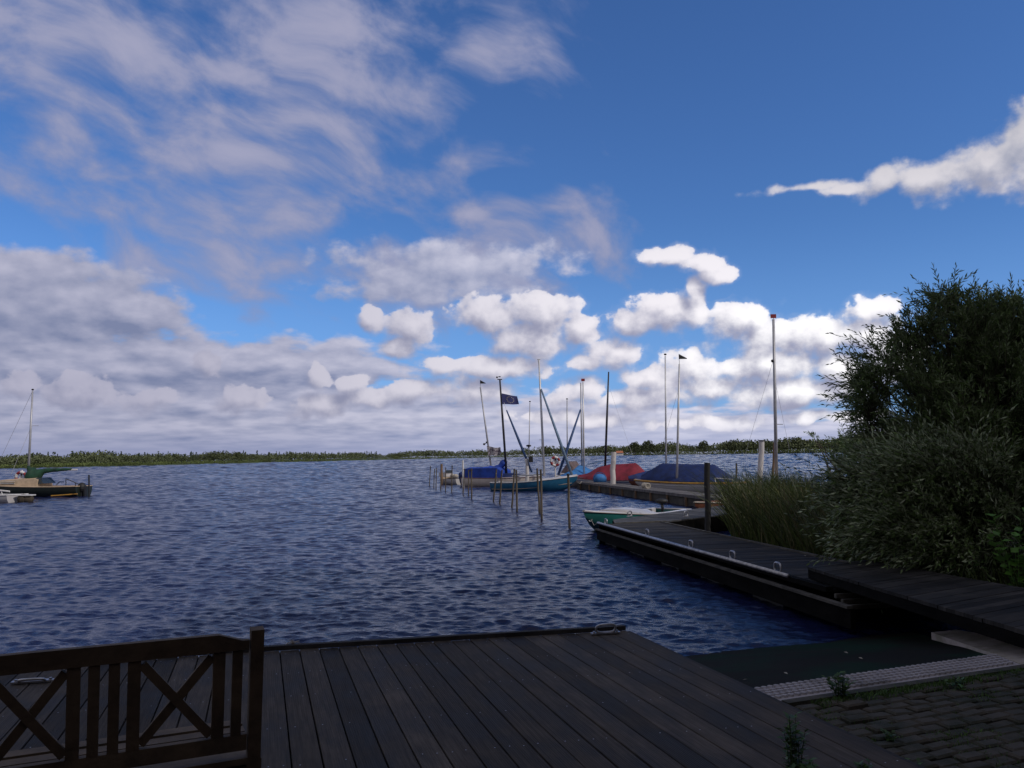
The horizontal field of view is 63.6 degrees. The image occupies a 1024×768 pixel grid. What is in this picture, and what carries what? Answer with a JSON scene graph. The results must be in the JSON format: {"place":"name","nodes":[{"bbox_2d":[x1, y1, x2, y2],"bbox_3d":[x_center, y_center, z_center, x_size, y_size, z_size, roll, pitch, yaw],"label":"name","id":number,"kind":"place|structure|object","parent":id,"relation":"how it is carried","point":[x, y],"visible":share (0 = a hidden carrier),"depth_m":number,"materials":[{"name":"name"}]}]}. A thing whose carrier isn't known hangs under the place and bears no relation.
{"place":"outdoors","nodes":[
{"label":"outdoors","id":0,"kind":"place"},
{"bbox_2d":[0,452,804,468],"bbox_3d":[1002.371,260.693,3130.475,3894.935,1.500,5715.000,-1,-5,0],"label":"shore","id":1,"kind":"structure","parent":0,"point":[227,463],"depth_m":413.29,"materials":[{"name":"green plant"}]},
{"bbox_2d":[8,450,376,465],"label":"conifers","id":2,"kind":"object","parent":1,"relation":"on","point":[191,453],"visible":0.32,"depth_m":398.74,"materials":[{"name":"green plant"}]},
{"bbox_2d":[0,447,854,467],"bbox_3d":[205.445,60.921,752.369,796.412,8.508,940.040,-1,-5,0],"label":"bushes","id":3,"kind":"object","parent":1,"relation":"on","point":[124,463],"visible":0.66,"depth_m":454.51,"materials":[{"name":"green plant"}]},
{"bbox_2d":[0,432,892,466],"bbox_3d":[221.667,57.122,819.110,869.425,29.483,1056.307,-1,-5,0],"label":"wood","id":4,"kind":"object","parent":1,"relation":"on","point":[724,446],"visible":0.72,"depth_m":806.87,"materials":[{"name":"green plant"}]},
{"bbox_2d":[616,451,622,455],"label":"house","id":5,"kind":"structure","parent":1,"relation":"on","point":[619,453],"depth_m":1111.90,"materials":[{"name":"white paint"}]},
{"bbox_2d":[628,441,641,454],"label":"tree","id":6,"kind":"object","parent":1,"relation":"on","point":[634,445],"visible":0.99,"depth_m":1035.16,"materials":[{"name":"green plant"}]},
{"bbox_2d":[641,440,655,454],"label":"tree","id":7,"kind":"object","parent":1,"relation":"on","point":[649,443],"visible":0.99,"depth_m":1035.33,"materials":[{"name":"green plant"}]},
{"bbox_2d":[697,440,710,451],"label":"tree","id":8,"kind":"object","parent":1,"relation":"on","point":[703,445],"visible":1,"depth_m":1035.19,"materials":[{"name":"green plant"}]},
{"bbox_2d":[0,452,974,657],"bbox_3d":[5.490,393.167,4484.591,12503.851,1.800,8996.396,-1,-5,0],"label":"water","id":9,"kind":"structure","parent":0,"point":[312,551],"depth_m":16.33,"materials":[{"name":"blue liquid"}]},
{"bbox_2d":[0,490,35,502],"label":"motorboat","id":10,"kind":"object","parent":9,"relation":"on","point":[12,498],"visible":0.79,"depth_m":43.67,"materials":[{"name":"white paint"}]},
{"bbox_2d":[0,389,92,496],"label":"sailboat","id":11,"kind":"object","parent":9,"relation":"on","point":[35,481],"visible":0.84,"depth_m":50.98,"materials":[{"name":"beige paint"}]},
{"bbox_2d":[14,470,25,478],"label":"lifebuoy stand","id":12,"kind":"object","parent":11,"relation":"in","point":[21,472],"visible":0.47,"depth_m":55.60,"materials":[{"name":"white paint"}]},
{"bbox_2d":[88,475,89,496],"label":"slim post","id":13,"kind":"object","parent":9,"relation":"in","point":[88,485],"visible":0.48,"depth_m":49.24,"materials":[{"name":"black wood"}]},
{"bbox_2d":[440,464,442,484],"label":"brown post","id":14,"kind":"object","parent":9,"relation":"in","point":[441,468],"visible":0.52,"depth_m":62.95,"materials":[{"name":"brown wood"}]},
{"bbox_2d":[439,470,459,484],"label":"motorboat","id":15,"kind":"object","parent":9,"relation":"on","point":[455,480],"visible":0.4,"depth_m":63.12,"materials":[{"name":"beige paint"}]},
{"bbox_2d":[462,460,463,486],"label":"white pole","id":16,"kind":"object","parent":9,"relation":"in","point":[462,471],"visible":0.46,"depth_m":56.49,"materials":[{"name":"paint"}]},
{"bbox_2d":[471,468,471,498],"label":"mooring pile","id":17,"kind":"object","parent":9,"relation":"in","point":[471,483],"visible":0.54,"depth_m":41.01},
{"bbox_2d":[480,380,491,465],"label":"sailboat","id":18,"kind":"object","parent":9,"relation":"on","point":[487,441],"visible":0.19,"depth_m":63.94,"materials":[{"name":"paint"}]},
{"bbox_2d":[487,446,500,455],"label":"mottled flag","id":19,"kind":"object","parent":18,"relation":"attached to","point":[493,451],"visible":1,"depth_m":63.60,"materials":[{"name":"fabric"}]},
{"bbox_2d":[493,469,496,500],"bbox_3d":[-0.860,5.322,38.381,0.380,2.702,0.086,-1,-5,0],"label":"mooring pile","id":20,"kind":"object","parent":9,"relation":"in","point":[494,485],"visible":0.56,"depth_m":38.41,"materials":[{"name":"brown wood"}]},
{"bbox_2d":[459,376,539,486],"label":"sailboat","id":21,"kind":"object","parent":9,"relation":"on","point":[483,476],"visible":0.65,"depth_m":57.80,"materials":[{"name":"fabric"}]},
{"bbox_2d":[502,393,518,404],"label":"blue flag","id":22,"kind":"object","parent":21,"relation":"attached to","point":[509,399],"visible":1,"depth_m":58.23,"materials":[{"name":"fabric"}]},
{"bbox_2d":[499,470,502,503],"bbox_3d":[-0.538,5.152,36.534,0.300,2.704,0.092,-1,-5,0],"label":"mooring pile","id":23,"kind":"object","parent":9,"relation":"in","point":[500,487],"visible":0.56,"depth_m":36.57,"materials":[{"name":"brown wood"}]},
{"bbox_2d":[511,469,514,507],"bbox_3d":[0.007,4.847,33.576,0.285,2.784,0.094,-1,-5,0],"label":"mooring pile","id":24,"kind":"object","parent":9,"relation":"in","point":[513,488],"visible":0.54,"depth_m":33.59,"materials":[{"name":"brown wood"}]},
{"bbox_2d":[515,470,517,510],"bbox_3d":[0.190,4.634,31.169,0.088,2.780,0.084,4,-7,-45],"label":"mooring pile","id":25,"kind":"object","parent":9,"relation":"in","point":[516,491],"visible":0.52,"depth_m":31.19,"materials":[{"name":"brown wood"}]},
{"bbox_2d":[520,401,530,474],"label":"sailboat","id":26,"kind":"object","parent":9,"relation":"on","point":[529,446],"visible":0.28,"depth_m":72.87,"materials":[{"name":"grey paint"}]},
{"bbox_2d":[525,456,532,480],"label":"white dolphin","id":27,"kind":"object","parent":9,"relation":"in","point":[527,467],"visible":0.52,"depth_m":52.62,"materials":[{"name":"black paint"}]},
{"bbox_2d":[490,359,581,490],"bbox_3d":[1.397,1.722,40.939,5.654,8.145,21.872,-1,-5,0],"label":"sailboat","id":28,"kind":"object","parent":9,"relation":"on","point":[554,483],"visible":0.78,"depth_m":49.40,"materials":[{"name":"white paint"}]},
{"bbox_2d":[536,468,539,512],"bbox_3d":[1.012,4.550,30.629,0.182,2.833,0.084,-1,-5,0],"label":"mooring pile","id":29,"kind":"object","parent":9,"relation":"in","point":[538,490],"visible":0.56,"depth_m":30.66,"materials":[{"name":"brown wood"}]},
{"bbox_2d":[540,469,542,518],"bbox_3d":[0.977,4.239,27.178,0.087,2.851,0.083,4,-7,-45],"label":"mooring pile","id":30,"kind":"object","parent":9,"relation":"in","point":[541,504],"visible":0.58,"depth_m":27.20,"materials":[{"name":"brown wood"}]},
{"bbox_2d":[550,455,560,476],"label":"lifebuoy stand","id":31,"kind":"object","parent":9,"relation":"in","point":[556,464],"visible":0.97,"depth_m":53.66,"materials":[{"name":"white paint"}]},
{"bbox_2d":[557,398,578,475],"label":"sailboat","id":32,"kind":"object","parent":9,"relation":"on","point":[574,465],"visible":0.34,"depth_m":70.76,"materials":[{"name":"paint"}]},
{"bbox_2d":[566,474,570,527],"bbox_3d":[1.667,3.996,23.977,0.121,2.761,0.100,-1,-5,0],"label":"mooring pile","id":33,"kind":"object","parent":9,"relation":"in","point":[568,502],"visible":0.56,"depth_m":24.00,"materials":[{"name":"brown wood"}]},
{"bbox_2d":[554,379,588,486],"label":"sailboat","id":34,"kind":"object","parent":9,"relation":"on","point":[578,472],"visible":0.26,"depth_m":55.27,"materials":[{"name":"paint"}]},
{"bbox_2d":[573,383,608,471],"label":"sailboat","id":35,"kind":"object","parent":9,"relation":"on","point":[578,467],"visible":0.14,"depth_m":64.73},
{"bbox_2d":[593,472,606,481],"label":"fender ball","id":36,"kind":"object","parent":9,"relation":"on","point":[599,477],"visible":0.73,"depth_m":49.84,"materials":[{"name":"blue plastic"}]},
{"bbox_2d":[576,372,643,484],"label":"sailboat","id":37,"kind":"object","parent":9,"relation":"on","point":[623,472],"visible":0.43,"depth_m":52.70,"materials":[{"name":"fabric"}]},
{"bbox_2d":[610,452,615,483],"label":"white bollard","id":38,"kind":"object","parent":9,"relation":"in","point":[612,469],"visible":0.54,"depth_m":46.33,"materials":[{"name":"white wood"}]},
{"bbox_2d":[582,498,688,530],"bbox_3d":[3.101,3.801,23.301,1.866,0.830,7.243,-4,-6,30],"label":"dinghy","id":39,"kind":"object","parent":9,"relation":"on","point":[594,517],"visible":0.53,"depth_m":22.83,"materials":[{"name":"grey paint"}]},
{"bbox_2d":[628,353,666,485],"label":"sailboat","id":40,"kind":"object","parent":9,"relation":"on","point":[631,478],"visible":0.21,"depth_m":49.79,"materials":[{"name":"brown metal"}]},
{"bbox_2d":[576,481,726,506],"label":"jetty","id":41,"kind":"object","parent":9,"relation":"on","point":[680,497],"visible":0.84,"depth_m":38.59,"materials":[{"name":"brown wood"}]},
{"bbox_2d":[641,483,650,487],"bbox_3d":[6.511,4.942,40.086,0.298,0.299,0.619,0,-5,-9],"label":"rope bundle","id":42,"kind":"object","parent":41,"relation":"on","point":[645,485],"visible":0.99,"depth_m":39.94,"materials":[{"name":"beige fabric"}]},
{"bbox_2d":[612,505,729,531],"bbox_3d":[5.306,3.723,23.024,2.090,0.576,8.493,-5,-6,39],"label":"jetty arm","id":43,"kind":"object","parent":9,"relation":"on","point":[693,518],"visible":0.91,"depth_m":21.72},
{"bbox_2d":[634,354,749,493],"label":"sailboat","id":44,"kind":"object","parent":9,"relation":"on","point":[661,476],"visible":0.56,"depth_m":44.43,"materials":[{"name":"fabric"}]},
{"bbox_2d":[704,463,710,531],"bbox_3d":[4.171,3.233,17.584,0.200,3.104,0.135,-1,-5,0],"label":"black post","id":45,"kind":"object","parent":9,"relation":"in","point":[707,495],"visible":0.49,"depth_m":17.61,"materials":[{"name":"black wood"}]},
{"bbox_2d":[693,500,727,507],"bbox_3d":[7.507,4.312,28.896,1.360,0.622,4.553,-5,-7,41],"label":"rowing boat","id":46,"kind":"object","parent":9,"relation":"on","point":[700,504],"visible":0.17,"depth_m":27.37,"materials":[{"name":"brown wood"}]},
{"bbox_2d":[757,440,764,481],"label":"white bollard","id":47,"kind":"object","parent":9,"relation":"in","point":[761,455],"visible":0.51,"depth_m":44.73,"materials":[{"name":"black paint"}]},
{"bbox_2d":[734,314,788,495],"bbox_3d":[11.349,1.090,36.748,3.207,8.397,2.070,-3,-6,27],"label":"sailboat","id":48,"kind":"object","parent":9,"relation":"on","point":[773,360],"visible":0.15,"depth_m":36.54,"materials":[{"name":"beige paint"}]},
{"bbox_2d":[595,518,934,628],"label":"floating jetty","id":49,"kind":"object","parent":9,"relation":"on","point":[775,575],"visible":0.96,"depth_m":13.01,"materials":[{"name":"grey wood"}]},
{"bbox_2d":[808,560,1023,647],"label":"gangway","id":50,"kind":"object","parent":49,"relation":"on","point":[991,609],"visible":0.95,"depth_m":8.29,"materials":[{"name":"grey wood"}]},
{"bbox_2d":[772,442,774,474],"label":"brown post","id":51,"kind":"object","parent":9,"relation":"in","point":[773,465],"visible":0.25,"depth_m":46.84,"materials":[{"name":"brown wood"}]},
{"bbox_2d":[674,464,932,569],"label":"reeds","id":52,"kind":"object","parent":9,"relation":"in","point":[754,520],"visible":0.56,"depth_m":16.51,"materials":[{"name":"green plant"}]},
{"bbox_2d":[0,0,1023,461],"label":"sky","id":53,"kind":"structure","parent":0,"point":[248,226],"materials":[{"name":"blue"}]},
{"bbox_2d":[287,519,1023,767],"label":"ground","id":54,"kind":"structure","parent":0,"point":[1008,579],"depth_m":10.84,"materials":[{"name":"soil"}]},
{"bbox_2d":[0,623,924,767],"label":"wooden deck","id":55,"kind":"structure","parent":54,"relation":"on","point":[605,695],"depth_m":4.96,"materials":[{"name":"wood"}]},
{"bbox_2d":[0,626,264,767],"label":"garden bench","id":56,"kind":"object","parent":55,"relation":"on","point":[218,741],"visible":1,"depth_m":2.83,"materials":[{"name":"brown wood"}]},
{"bbox_2d":[285,639,298,644],"bbox_3d":[-1.742,2.048,6.572,0.114,0.050,0.065,-1,-5,0],"label":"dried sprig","id":57,"kind":"object","parent":55,"relation":"on","point":[293,641],"visible":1,"depth_m":6.57,"materials":[{"name":"plant"}]},
{"bbox_2d":[776,711,810,767],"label":"weed","id":58,"kind":"object","parent":55,"relation":"on","point":[791,745],"visible":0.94,"depth_m":3.78,"materials":[{"name":"green plant"}]},
{"bbox_2d":[785,753,819,767],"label":"weed","id":59,"kind":"object","parent":55,"relation":"on","point":[809,764],"visible":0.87,"depth_m":3.71,"materials":[{"name":"green plant"}]},
{"bbox_2d":[853,758,871,767],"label":"weed","id":60,"kind":"object","parent":55,"relation":"on","point":[859,764],"visible":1,"depth_m":3.83,"materials":[{"name":"green plant"}]},
{"bbox_2d":[803,419,891,475],"bbox_3d":[8.638,2.175,21.576,1.779,2.766,5.490,-2,-5,12],"label":"willow bush","id":61,"kind":"object","parent":54,"relation":"on","point":[833,444],"visible":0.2,"depth_m":21.80,"materials":[{"name":"green plant"}]},
{"bbox_2d":[780,390,1023,612],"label":"willow bush","id":62,"kind":"object","parent":54,"relation":"on","point":[907,500],"visible":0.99,"depth_m":10.67,"materials":[{"name":"green plant"}]},
{"bbox_2d":[781,664,1023,706],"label":"kerb","id":63,"kind":"structure","parent":54,"relation":"on","point":[793,702],"depth_m":5.60,"materials":[{"name":"grey concrete"}]},
{"bbox_2d":[822,671,854,696],"bbox_3d":[2.144,1.959,5.381,0.223,0.175,0.216,-1,-5,0],"label":"weed","id":64,"kind":"object","parent":63,"relation":"on","point":[842,680],"visible":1,"depth_m":5.40,"materials":[{"name":"green plant"}]},
{"bbox_2d":[816,262,1023,556],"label":"willow bush","id":65,"kind":"object","parent":54,"relation":"on","point":[977,369],"visible":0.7,"depth_m":12.95,"materials":[{"name":"green plant"}]},
{"bbox_2d":[818,525,1023,586],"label":"bank grass","id":66,"kind":"structure","parent":54,"relation":"on","point":[999,576],"depth_m":10.39,"materials":[{"name":"green plant"}]},
{"bbox_2d":[985,507,1023,587],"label":"climbing plant","id":67,"kind":"object","parent":66,"relation":"on","point":[1007,556],"visible":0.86,"depth_m":9.47,"materials":[{"name":"green plant"}]},
{"bbox_2d":[931,630,1023,663],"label":"slab","id":68,"kind":"structure","parent":54,"relation":"on","point":[980,643],"depth_m":7.25,"materials":[{"name":"concrete"}]},
{"bbox_2d":[685,632,986,687],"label":"ramp","id":69,"kind":"structure","parent":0,"point":[758,667],"depth_m":7.31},
{"bbox_2d":[754,654,1020,700],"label":"metal grating","id":70,"kind":"structure","parent":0,"point":[788,690],"depth_m":5.86,"materials":[{"name":"metal"}]},
{"bbox_2d":[795,671,1023,767],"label":"paving","id":71,"kind":"structure","parent":0,"point":[915,715],"depth_m":4.91,"materials":[{"name":"grey stone"}]},
{"bbox_2d":[880,728,897,741],"bbox_3d":[2.095,1.953,4.584,0.097,0.071,0.111,-3,-5,23],"label":"weed","id":72,"kind":"object","parent":71,"relation":"on","point":[889,737],"visible":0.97,"depth_m":4.58,"materials":[{"name":"green plant"}]},
{"bbox_2d":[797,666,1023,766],"bbox_3d":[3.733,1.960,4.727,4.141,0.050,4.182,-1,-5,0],"label":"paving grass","id":73,"kind":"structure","parent":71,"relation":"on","point":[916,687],"depth_m":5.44,"materials":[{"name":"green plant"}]},
{"bbox_2d":[905,757,921,764],"bbox_3d":[1.940,1.887,4.070,0.148,0.096,0.132,-1,-5,0],"label":"weed","id":74,"kind":"object","parent":71,"relation":"on","point":[918,760],"visible":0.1,"depth_m":4.05,"materials":[{"name":"green plant"}]},
{"bbox_2d":[939,676,965,689],"bbox_3d":[3.013,2.017,5.566,0.159,0.090,0.182,1,-5,-19],"label":"weed","id":75,"kind":"object","parent":71,"relation":"on","point":[959,684],"visible":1,"depth_m":5.58,"materials":[{"name":"green plant"}]}
]}

